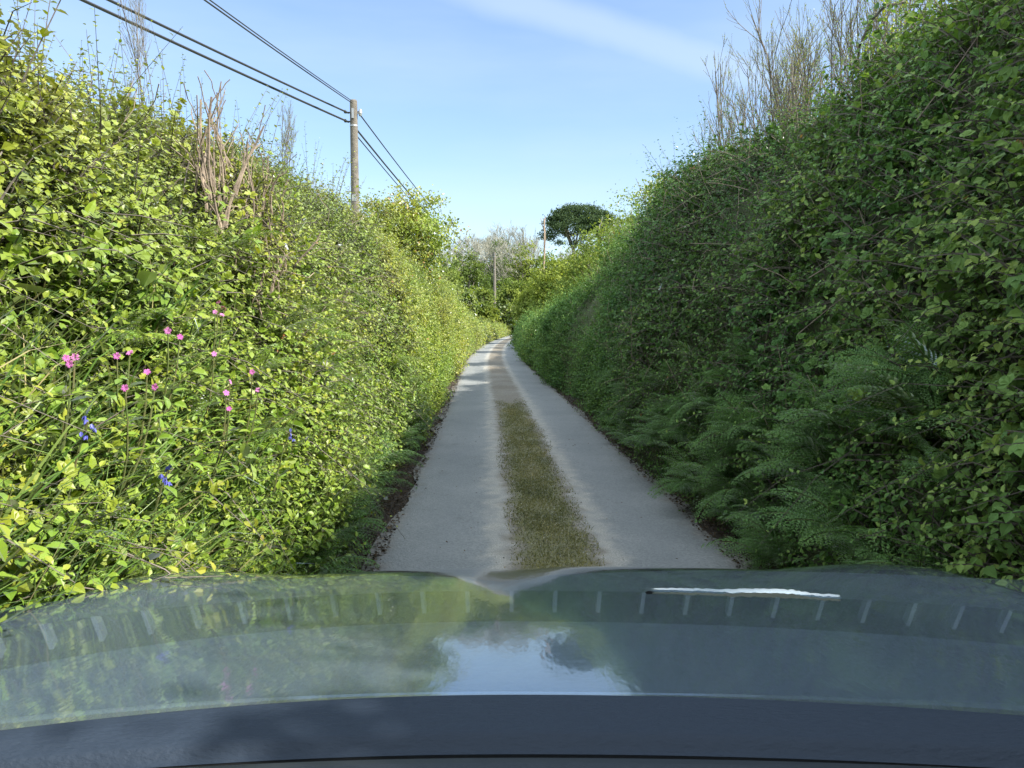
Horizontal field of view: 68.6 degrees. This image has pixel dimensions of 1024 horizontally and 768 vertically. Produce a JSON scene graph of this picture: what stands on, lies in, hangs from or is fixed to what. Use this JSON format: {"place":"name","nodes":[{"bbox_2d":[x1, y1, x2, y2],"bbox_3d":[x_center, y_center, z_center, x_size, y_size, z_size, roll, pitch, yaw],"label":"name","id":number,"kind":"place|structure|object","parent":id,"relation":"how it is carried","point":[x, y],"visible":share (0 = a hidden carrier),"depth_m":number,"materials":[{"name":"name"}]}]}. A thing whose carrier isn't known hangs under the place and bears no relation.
{"place":"outdoors","nodes":[
{"label":"outdoors","id":0,"kind":"place"},
{"bbox_2d":[0,119,507,622],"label":"bank","id":1,"kind":"structure","parent":0,"point":[54,271],"depth_m":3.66,"materials":[{"name":"green plant"}]},
{"bbox_2d":[14,506,141,554],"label":"fern","id":2,"kind":"object","parent":1,"relation":"on","point":[71,547],"visible":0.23,"depth_m":1.86,"materials":[{"name":"green plant"}]},
{"bbox_2d":[54,527,164,596],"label":"fern","id":3,"kind":"object","parent":1,"relation":"on","point":[117,566],"visible":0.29,"depth_m":1.99,"materials":[{"name":"green plant"}]},
{"bbox_2d":[74,307,180,357],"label":"fern","id":4,"kind":"object","parent":1,"relation":"on","point":[135,338],"visible":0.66,"depth_m":2.33,"materials":[{"name":"green plant"}]},
{"bbox_2d":[121,369,163,490],"bbox_3d":[-1.043,0.132,2.106,0.137,0.351,0.083,-1,5,-14],"label":"campion","id":5,"kind":"object","parent":1,"relation":"on","point":[147,371],"visible":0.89,"depth_m":2.11,"materials":[{"name":"green plant"}]},
{"bbox_2d":[120,531,275,579],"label":"fern","id":6,"kind":"object","parent":1,"relation":"on","point":[154,568],"visible":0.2,"depth_m":2.33,"materials":[{"name":"green plant"}]},
{"bbox_2d":[168,383,246,437],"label":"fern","id":7,"kind":"object","parent":1,"relation":"on","point":[203,400],"visible":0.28,"depth_m":2.73,"materials":[{"name":"green plant"}]},
{"bbox_2d":[202,380,243,490],"bbox_3d":[-0.999,0.181,2.585,0.148,0.393,0.110,-2,5,-20],"label":"campion","id":8,"kind":"object","parent":1,"relation":"on","point":[226,424],"visible":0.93,"depth_m":2.59,"materials":[{"name":"green plant"}]},
{"bbox_2d":[162,215,290,268],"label":"fern","id":9,"kind":"object","parent":1,"relation":"on","point":[204,234],"visible":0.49,"depth_m":3.26,"materials":[{"name":"green plant"}]},
{"bbox_2d":[0,191,474,637],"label":"undergrowth","id":10,"kind":"object","parent":1,"relation":"on","point":[301,483],"visible":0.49,"depth_m":3.00,"materials":[{"name":"green plant"}]},
{"bbox_2d":[34,353,95,498],"bbox_3d":[-1.065,0.104,1.783,0.146,0.358,0.093,-2,5,-19],"label":"campion","id":11,"kind":"object","parent":10,"relation":"on","point":[74,357],"visible":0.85,"depth_m":1.78,"materials":[{"name":"green plant"}]},
{"bbox_2d":[105,383,169,498],"bbox_3d":[-1.045,0.172,2.057,0.139,0.357,0.191,0,5,0],"label":"campion","id":12,"kind":"object","parent":10,"relation":"on","point":[124,388],"visible":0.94,"depth_m":2.08,"materials":[{"name":"green plant"}]},
{"bbox_2d":[145,327,193,441],"bbox_3d":[-1.076,0.005,2.330,0.142,0.364,0.123,0,5,0],"label":"campion","id":13,"kind":"object","parent":10,"relation":"on","point":[167,330],"visible":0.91,"depth_m":2.34,"materials":[{"name":"green plant"}]},
{"bbox_2d":[195,301,235,398],"bbox_3d":[-1.079,-0.117,2.727,0.158,0.376,0.118,-2,5,-23],"label":"campion","id":14,"kind":"object","parent":10,"relation":"on","point":[215,331],"visible":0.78,"depth_m":2.73,"materials":[{"name":"green plant"}]},
{"bbox_2d":[155,70,286,260],"bbox_3d":[-2.372,-1.879,7.024,0.585,1.999,8.271,-1,5,-16],"label":"dead shrub","id":15,"kind":"object","parent":10,"relation":"on","point":[203,175],"visible":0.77,"depth_m":3.48,"materials":[{"name":"brown wood"}]},
{"bbox_2d":[230,369,267,468],"bbox_3d":[-1.004,0.136,2.858,0.144,0.388,0.092,0,5,0],"label":"campion","id":16,"kind":"object","parent":1,"relation":"on","point":[251,372],"visible":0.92,"depth_m":2.86,"materials":[{"name":"green plant"}]},
{"bbox_2d":[0,0,513,613],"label":"hedge","id":17,"kind":"object","parent":1,"relation":"on","point":[62,160],"visible":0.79,"depth_m":2.87,"materials":[{"name":"green plant"}]},
{"bbox_2d":[88,350,148,477],"bbox_3d":[-1.065,0.086,2.016,0.140,0.352,0.131,-1,5,-10],"label":"campion","id":18,"kind":"object","parent":17,"relation":"on","point":[116,357],"visible":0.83,"depth_m":2.03,"materials":[{"name":"green plant"}]},
{"bbox_2d":[118,0,154,114],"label":"bare sapling","id":19,"kind":"object","parent":17,"relation":"on","point":[136,33],"visible":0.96,"depth_m":5.71,"materials":[{"name":"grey plant"}]},
{"bbox_2d":[231,179,320,317],"bbox_3d":[-1.296,-0.852,4.289,0.450,0.962,1.816,0,5,-6],"label":"dead shrub","id":20,"kind":"object","parent":17,"relation":"on","point":[276,272],"visible":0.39,"depth_m":3.75,"materials":[{"name":"brown plant"}]},
{"bbox_2d":[274,98,298,177],"bbox_3d":[-2.320,-2.522,7.848,0.218,0.968,0.466,0,5,2],"label":"bare sapling","id":21,"kind":"object","parent":17,"relation":"on","point":[287,127],"visible":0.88,"depth_m":7.77,"materials":[{"name":"grey plant"}]},
{"bbox_2d":[208,413,311,450],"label":"fern","id":22,"kind":"object","parent":1,"relation":"on","point":[236,419],"visible":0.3,"depth_m":3.18,"materials":[{"name":"green plant"}]},
{"bbox_2d":[224,343,298,397],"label":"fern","id":23,"kind":"object","parent":1,"relation":"on","point":[271,363],"visible":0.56,"depth_m":3.36,"materials":[{"name":"green plant"}]},
{"bbox_2d":[232,304,347,344],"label":"fern","id":24,"kind":"object","parent":1,"relation":"on","point":[292,326],"visible":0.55,"depth_m":3.77,"materials":[{"name":"green plant"}]},
{"bbox_2d":[276,525,378,574],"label":"fern","id":25,"kind":"object","parent":1,"relation":"on","point":[342,567],"visible":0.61,"depth_m":3.94,"materials":[{"name":"green plant"}]},
{"bbox_2d":[308,315,354,350],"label":"fern","id":26,"kind":"object","parent":1,"relation":"on","point":[328,333],"visible":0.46,"depth_m":4.69,"materials":[{"name":"green plant"}]},
{"bbox_2d":[344,99,364,218],"bbox_3d":[-3.609,-3.526,17.271,0.408,5.872,0.225,2,5,26],"label":"utility pole","id":27,"kind":"object","parent":1,"relation":"on","point":[353,113],"visible":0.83,"depth_m":17.07,"materials":[{"name":"brown wood"}]},
{"bbox_2d":[80,0,348,122],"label":"overhead wire","id":28,"kind":"object","parent":27,"relation":"attached to","point":[185,47],"visible":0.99,"depth_m":11.76,"materials":[{"name":"black rubber"}]},
{"bbox_2d":[106,0,348,113],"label":"overhead wire","id":29,"kind":"object","parent":27,"relation":"attached to","point":[201,44],"visible":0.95,"depth_m":11.79,"materials":[{"name":"black rubber"}]},
{"bbox_2d":[319,473,389,519],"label":"fern","id":30,"kind":"object","parent":1,"relation":"on","point":[347,497],"visible":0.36,"depth_m":4.47,"materials":[{"name":"green plant"}]},
{"bbox_2d":[317,487,397,553],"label":"fern","id":31,"kind":"object","parent":1,"relation":"on","point":[360,522],"visible":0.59,"depth_m":4.55,"materials":[{"name":"green plant"}]},
{"bbox_2d":[362,453,416,489],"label":"fern","id":32,"kind":"object","parent":1,"relation":"on","point":[383,480],"visible":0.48,"depth_m":6.10,"materials":[{"name":"green plant"}]},
{"bbox_2d":[373,429,428,466],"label":"fern","id":33,"kind":"object","parent":1,"relation":"on","point":[392,457],"visible":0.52,"depth_m":6.98,"materials":[{"name":"green plant"}]},
{"bbox_2d":[344,179,470,288],"bbox_3d":[-2.540,-2.390,18.048,2.782,4.940,3.304,-4,6,-43],"label":"bush","id":34,"kind":"object","parent":1,"relation":"on","point":[424,228],"visible":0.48,"depth_m":17.74,"materials":[{"name":"green plant"}]},
{"bbox_2d":[490,276,532,314],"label":"bush","id":35,"kind":"object","parent":1,"relation":"on","point":[508,289],"visible":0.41,"depth_m":102.14,"materials":[{"name":"green plant"}]},
{"bbox_2d":[91,0,1023,437],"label":"dry twigs","id":36,"kind":"object","parent":1,"relation":"on","point":[675,222],"visible":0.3,"depth_m":4.87,"materials":[{"name":"brown wood"}]},
{"bbox_2d":[0,0,959,288],"label":"sky","id":37,"kind":"structure","parent":0,"point":[515,110],"materials":[{"name":"blue"}]},
{"bbox_2d":[362,335,757,571],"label":"road","id":38,"kind":"structure","parent":0,"point":[436,516],"depth_m":6.42,"materials":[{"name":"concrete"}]},
{"bbox_2d":[0,564,1023,767],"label":"car","id":39,"kind":"object","parent":38,"relation":"on","point":[867,666],"visible":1,"depth_m":1.11,"materials":[{"name":"grey paint"}]},
{"bbox_2d":[495,400,604,568],"bbox_3d":[0.169,0.775,8.260,0.738,0.074,13.459,0,5,-2],"label":"moss","id":40,"kind":"object","parent":38,"relation":"on","point":[540,525],"visible":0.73,"depth_m":6.33,"materials":[{"name":"green plant"}]},
{"bbox_2d":[339,293,785,572],"bbox_3d":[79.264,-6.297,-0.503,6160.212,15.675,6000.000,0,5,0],"label":"ground","id":41,"kind":"structure","parent":0,"point":[710,528],"depth_m":6.56,"materials":[{"name":"brown plant"}]},
{"bbox_2d":[454,286,481,317],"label":"bush","id":42,"kind":"object","parent":41,"relation":"on","point":[468,292],"visible":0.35,"depth_m":82.70,"materials":[{"name":"green plant"}]},
{"bbox_2d":[449,248,501,290],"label":"bush","id":43,"kind":"object","parent":41,"relation":"on","point":[476,277],"visible":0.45,"depth_m":110.35,"materials":[{"name":"green plant"}]},
{"bbox_2d":[469,285,497,319],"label":"bush","id":44,"kind":"object","parent":41,"relation":"on","point":[484,297],"visible":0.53,"depth_m":90.39,"materials":[{"name":"green plant"}]},
{"bbox_2d":[470,238,510,302],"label":"bare tree","id":45,"kind":"object","parent":41,"relation":"on","point":[487,254],"visible":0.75,"depth_m":126.00,"materials":[{"name":"grey plant"}]},
{"bbox_2d":[468,237,521,303],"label":"bare tree","id":46,"kind":"object","parent":41,"relation":"on","point":[500,272],"visible":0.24,"depth_m":127.62,"materials":[{"name":"grey plant"}]},
{"bbox_2d":[481,222,538,269],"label":"bare tree","id":47,"kind":"object","parent":41,"relation":"on","point":[500,233],"visible":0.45,"depth_m":136.07,"materials":[{"name":"grey plant"}]},
{"bbox_2d":[496,238,535,281],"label":"bare tree","id":48,"kind":"object","parent":41,"relation":"on","point":[517,252],"visible":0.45,"depth_m":127.06,"materials":[{"name":"grey plant"}]},
{"bbox_2d":[502,240,540,300],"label":"bush","id":49,"kind":"object","parent":41,"relation":"on","point":[524,265],"visible":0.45,"depth_m":116.10,"materials":[{"name":"green plant"}]},
{"bbox_2d":[506,278,541,323],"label":"bush","id":50,"kind":"object","parent":41,"relation":"on","point":[522,302],"visible":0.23,"depth_m":68.85,"materials":[{"name":"green plant"}]},
{"bbox_2d":[508,220,546,276],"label":"bare tree","id":51,"kind":"object","parent":41,"relation":"on","point":[531,249],"visible":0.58,"depth_m":137.00,"materials":[{"name":"grey plant"}]},
{"bbox_2d":[517,250,586,315],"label":"bush","id":52,"kind":"object","parent":41,"relation":"on","point":[547,275],"visible":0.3,"depth_m":54.76,"materials":[{"name":"green plant"}]},
{"bbox_2d":[541,228,606,307],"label":"bush","id":53,"kind":"object","parent":41,"relation":"on","point":[575,262],"visible":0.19,"depth_m":37.03,"materials":[{"name":"green plant"}]},
{"bbox_2d":[533,201,618,251],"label":"pine tree","id":54,"kind":"object","parent":41,"relation":"on","point":[561,219],"visible":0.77,"depth_m":144.74,"materials":[{"name":"green plant"}]},
{"bbox_2d":[574,192,645,272],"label":"bush","id":55,"kind":"object","parent":41,"relation":"on","point":[600,229],"visible":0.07,"depth_m":25.48,"materials":[{"name":"green plant"}]},
{"bbox_2d":[595,168,673,241],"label":"bush","id":56,"kind":"object","parent":41,"relation":"on","point":[639,194],"visible":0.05,"depth_m":18.71,"materials":[{"name":"green plant"}]},
{"bbox_2d":[554,1,1023,582],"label":"bank","id":57,"kind":"structure","parent":0,"point":[804,299],"depth_m":4.42,"materials":[{"name":"green plant"}]},
{"bbox_2d":[620,422,681,449],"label":"fern","id":58,"kind":"object","parent":57,"relation":"on","point":[657,438],"visible":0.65,"depth_m":6.75,"materials":[{"name":"green plant"}]},
{"bbox_2d":[630,361,681,391],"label":"fern","id":59,"kind":"object","parent":57,"relation":"on","point":[657,379],"visible":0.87,"depth_m":7.06,"materials":[{"name":"green plant"}]},
{"bbox_2d":[648,441,716,494],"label":"fern","id":60,"kind":"object","parent":57,"relation":"on","point":[672,479],"visible":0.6,"depth_m":6.11,"materials":[{"name":"green plant"}]},
{"bbox_2d":[659,407,710,443],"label":"fern","id":61,"kind":"object","parent":57,"relation":"on","point":[692,421],"visible":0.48,"depth_m":6.10,"materials":[{"name":"green plant"}]},
{"bbox_2d":[652,467,739,498],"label":"fern","id":62,"kind":"object","parent":57,"relation":"on","point":[692,483],"visible":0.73,"depth_m":5.81,"materials":[{"name":"green plant"}]},
{"bbox_2d":[664,371,727,423],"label":"fern","id":63,"kind":"object","parent":57,"relation":"on","point":[713,389],"visible":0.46,"depth_m":5.98,"materials":[{"name":"green plant"}]},
{"bbox_2d":[673,441,742,486],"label":"fern","id":64,"kind":"object","parent":57,"relation":"on","point":[712,465],"visible":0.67,"depth_m":5.26,"materials":[{"name":"green plant"}]},
{"bbox_2d":[671,462,753,522],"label":"fern","id":65,"kind":"object","parent":57,"relation":"on","point":[720,496],"visible":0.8,"depth_m":5.04,"materials":[{"name":"green plant"}]},
{"bbox_2d":[670,436,768,508],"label":"fern","id":66,"kind":"object","parent":57,"relation":"on","point":[728,475],"visible":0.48,"depth_m":5.39,"materials":[{"name":"green plant"}]},
{"bbox_2d":[682,386,760,410],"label":"fern","id":67,"kind":"object","parent":57,"relation":"on","point":[703,399],"visible":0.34,"depth_m":5.64,"materials":[{"name":"green plant"}]},
{"bbox_2d":[690,382,773,452],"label":"fern","id":68,"kind":"object","parent":57,"relation":"on","point":[724,418],"visible":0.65,"depth_m":5.14,"materials":[{"name":"green plant"}]},
{"bbox_2d":[710,331,775,370],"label":"fern","id":69,"kind":"object","parent":57,"relation":"on","point":[738,353],"visible":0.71,"depth_m":5.30,"materials":[{"name":"green plant"}]},
{"bbox_2d":[700,407,786,450],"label":"fern","id":70,"kind":"object","parent":57,"relation":"on","point":[748,427],"visible":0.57,"depth_m":4.77,"materials":[{"name":"green plant"}]},
{"bbox_2d":[701,510,794,568],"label":"fern","id":71,"kind":"object","parent":57,"relation":"on","point":[770,548],"visible":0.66,"depth_m":4.35,"materials":[{"name":"green plant"}]},
{"bbox_2d":[702,394,794,438],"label":"fern","id":72,"kind":"object","parent":57,"relation":"on","point":[747,419],"visible":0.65,"depth_m":4.85,"materials":[{"name":"green plant"}]},
{"bbox_2d":[729,496,787,527],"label":"fern","id":73,"kind":"object","parent":57,"relation":"on","point":[752,508],"visible":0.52,"depth_m":4.72,"materials":[{"name":"green plant"}]},
{"bbox_2d":[702,34,816,148],"bbox_3d":[3.165,-3.230,9.587,1.386,2.092,1.140,1,5,18],"label":"bare sapling","id":74,"kind":"object","parent":57,"relation":"on","point":[740,98],"visible":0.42,"depth_m":9.60,"materials":[{"name":"brown plant"}]},
{"bbox_2d":[506,0,1023,592],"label":"hedge","id":75,"kind":"object","parent":57,"relation":"on","point":[538,342],"visible":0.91,"depth_m":3.96,"materials":[{"name":"green plant"}]},
{"bbox_2d":[846,0,905,80],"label":"bramble branch","id":76,"kind":"object","parent":75,"relation":"attached to","point":[871,17],"visible":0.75,"depth_m":4.80,"materials":[{"name":"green plant"}]},
{"bbox_2d":[722,516,807,568],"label":"fern","id":77,"kind":"object","parent":57,"relation":"on","point":[784,546],"visible":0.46,"depth_m":4.38,"materials":[{"name":"green plant"}]},
{"bbox_2d":[700,21,832,152],"bbox_3d":[2.869,-3.003,8.565,1.539,2.324,1.266,-1,5,-6],"label":"bare sapling","id":78,"kind":"object","parent":57,"relation":"on","point":[755,104],"visible":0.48,"depth_m":8.38,"materials":[{"name":"brown plant"}]},
{"bbox_2d":[725,0,825,132],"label":"bare sapling","id":79,"kind":"object","parent":57,"relation":"on","point":[773,60],"visible":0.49,"depth_m":7.83,"materials":[{"name":"brown plant"}]},
{"bbox_2d":[718,38,833,146],"bbox_3d":[3.120,-3.043,8.922,1.364,2.236,0.637,0,5,5],"label":"bare sapling","id":80,"kind":"object","parent":57,"relation":"on","point":[727,104],"visible":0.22,"depth_m":8.87,"materials":[{"name":"brown plant"}]},
{"bbox_2d":[731,429,839,485],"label":"fern","id":81,"kind":"object","parent":57,"relation":"on","point":[762,467],"visible":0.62,"depth_m":4.13,"materials":[{"name":"green plant"}]},
{"bbox_2d":[747,0,833,135],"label":"bare sapling","id":82,"kind":"object","parent":57,"relation":"on","point":[765,118],"visible":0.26,"depth_m":9.10,"materials":[{"name":"brown plant"}]},
{"bbox_2d":[748,1,867,137],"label":"bare sapling","id":83,"kind":"object","parent":57,"relation":"on","point":[798,76],"visible":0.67,"depth_m":7.45,"materials":[{"name":"brown plant"}]},
{"bbox_2d":[751,458,880,521],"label":"fern","id":84,"kind":"object","parent":57,"relation":"on","point":[804,480],"visible":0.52,"depth_m":3.85,"materials":[{"name":"green plant"}]},
{"bbox_2d":[770,415,870,470],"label":"fern","id":85,"kind":"object","parent":57,"relation":"on","point":[802,430],"visible":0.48,"depth_m":3.90,"materials":[{"name":"green plant"}]},
{"bbox_2d":[765,415,883,470],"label":"fern","id":86,"kind":"object","parent":57,"relation":"on","point":[793,433],"visible":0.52,"depth_m":3.89,"materials":[{"name":"green plant"}]},
{"bbox_2d":[743,472,911,561],"bbox_3d":[1.529,0.628,3.495,0.589,0.308,0.793,-3,5,-32],"label":"fern","id":87,"kind":"object","parent":57,"relation":"on","point":[818,519],"visible":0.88,"depth_m":3.51,"materials":[{"name":"green plant"}]},
{"bbox_2d":[790,448,879,505],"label":"fern","id":88,"kind":"object","parent":57,"relation":"on","point":[828,485],"visible":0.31,"depth_m":3.70,"materials":[{"name":"green plant"}]},
{"bbox_2d":[774,370,896,442],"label":"fern","id":89,"kind":"object","parent":57,"relation":"on","point":[829,417],"visible":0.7,"depth_m":3.69,"materials":[{"name":"green plant"}]},
{"bbox_2d":[803,504,889,563],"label":"fern","id":90,"kind":"object","parent":57,"relation":"on","point":[848,553],"visible":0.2,"depth_m":3.40,"materials":[{"name":"green plant"}]},
{"bbox_2d":[786,0,927,119],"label":"bare sapling","id":91,"kind":"object","parent":57,"relation":"on","point":[853,17],"visible":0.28,"depth_m":7.03,"materials":[{"name":"brown plant"}]},
{"bbox_2d":[811,0,933,100],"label":"bare sapling","id":92,"kind":"object","parent":57,"relation":"on","point":[832,28],"visible":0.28,"depth_m":6.08,"materials":[{"name":"brown plant"}]},
{"bbox_2d":[833,0,911,97],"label":"bare sapling","id":93,"kind":"object","parent":57,"relation":"on","point":[857,14],"visible":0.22,"depth_m":6.59,"materials":[{"name":"brown plant"}]},
{"bbox_2d":[829,535,921,564],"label":"fern","id":94,"kind":"object","parent":57,"relation":"on","point":[863,551],"visible":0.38,"depth_m":3.23,"materials":[{"name":"green plant"}]},
{"bbox_2d":[814,358,952,448],"bbox_3d":[1.683,0.112,3.239,0.765,0.309,0.671,18,-5,12],"label":"fern","id":95,"kind":"object","parent":57,"relation":"on","point":[904,415],"visible":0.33,"depth_m":3.20,"materials":[{"name":"green plant"}]},
{"bbox_2d":[836,0,932,95],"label":"bare sapling","id":96,"kind":"object","parent":57,"relation":"on","point":[873,23],"visible":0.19,"depth_m":6.54,"materials":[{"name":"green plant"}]},
{"bbox_2d":[837,397,938,451],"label":"fern","id":97,"kind":"object","parent":57,"relation":"on","point":[875,425],"visible":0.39,"depth_m":3.25,"materials":[{"name":"green plant"}]},
{"bbox_2d":[823,307,966,424],"bbox_3d":[1.609,-0.092,3.181,0.540,0.251,0.599,0,42,22],"label":"fern","id":98,"kind":"object","parent":57,"relation":"on","point":[926,394],"visible":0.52,"depth_m":3.18,"materials":[{"name":"green plant"}]},
{"bbox_2d":[832,309,970,395],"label":"fern","id":99,"kind":"object","parent":57,"relation":"on","point":[891,366],"visible":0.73,"depth_m":3.12,"materials":[{"name":"green plant"}]},
{"bbox_2d":[841,317,971,403],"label":"fern","id":100,"kind":"object","parent":57,"relation":"on","point":[922,346],"visible":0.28,"depth_m":3.07,"materials":[{"name":"green plant"}]},
{"bbox_2d":[883,545,944,568],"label":"fern","id":101,"kind":"object","parent":57,"relation":"on","point":[917,556],"visible":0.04,"depth_m":2.94,"materials":[{"name":"green plant"}]},
{"bbox_2d":[815,363,1021,446],"bbox_3d":[1.682,0.066,2.995,0.677,0.326,0.739,-3,6,-35],"label":"fern","id":102,"kind":"object","parent":57,"relation":"on","point":[906,398],"visible":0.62,"depth_m":2.98,"materials":[{"name":"green plant"}]},
{"bbox_2d":[857,505,1000,583],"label":"fern","id":103,"kind":"object","parent":57,"relation":"on","point":[919,553],"visible":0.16,"depth_m":2.99,"materials":[{"name":"green plant"}]},
{"bbox_2d":[893,427,1002,487],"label":"fern","id":104,"kind":"object","parent":57,"relation":"on","point":[927,447],"visible":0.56,"depth_m":2.84,"materials":[{"name":"green plant"}]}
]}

